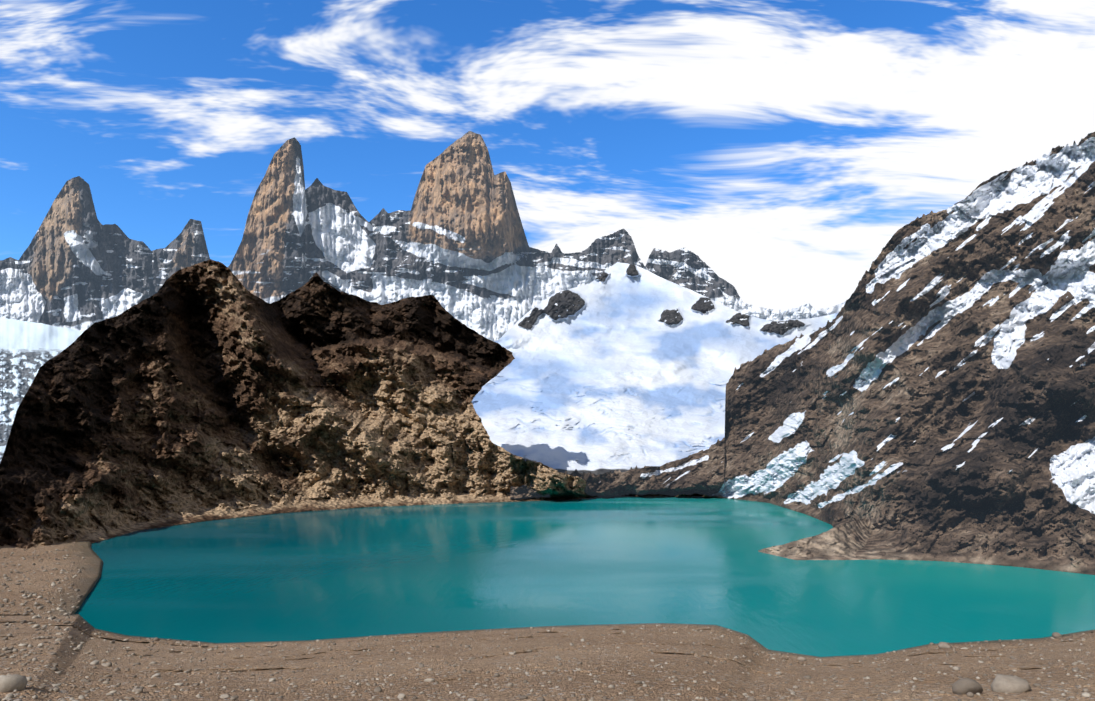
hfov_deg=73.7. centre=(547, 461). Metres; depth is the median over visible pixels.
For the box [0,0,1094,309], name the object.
sky
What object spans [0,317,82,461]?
glacier snow
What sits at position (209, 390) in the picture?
hill
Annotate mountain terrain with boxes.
[510,132,1094,574]
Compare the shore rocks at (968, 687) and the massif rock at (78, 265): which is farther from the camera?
the massif rock at (78, 265)
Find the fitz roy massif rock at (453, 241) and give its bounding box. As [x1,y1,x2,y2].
[228,131,845,341]
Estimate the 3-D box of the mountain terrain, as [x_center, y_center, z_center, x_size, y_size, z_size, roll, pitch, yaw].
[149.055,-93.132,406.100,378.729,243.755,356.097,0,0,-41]
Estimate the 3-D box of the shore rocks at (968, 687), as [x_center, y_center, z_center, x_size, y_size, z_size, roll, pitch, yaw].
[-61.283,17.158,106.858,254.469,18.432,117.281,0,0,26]
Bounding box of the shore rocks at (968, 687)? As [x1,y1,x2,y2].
[0,549,1094,700]
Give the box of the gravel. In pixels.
[0,541,1094,700]
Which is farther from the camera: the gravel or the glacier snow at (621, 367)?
the glacier snow at (621, 367)
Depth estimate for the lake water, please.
157.04 m
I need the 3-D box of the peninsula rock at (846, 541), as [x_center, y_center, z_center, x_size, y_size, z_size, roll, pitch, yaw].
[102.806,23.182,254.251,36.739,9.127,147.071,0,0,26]
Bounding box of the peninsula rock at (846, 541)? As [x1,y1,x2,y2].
[758,518,872,559]
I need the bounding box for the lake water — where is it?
[75,497,1094,656]
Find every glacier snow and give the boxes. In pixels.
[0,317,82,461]
[472,262,837,474]
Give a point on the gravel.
(1027, 666)
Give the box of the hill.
[0,259,733,549]
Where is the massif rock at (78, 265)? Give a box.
[0,176,209,331]

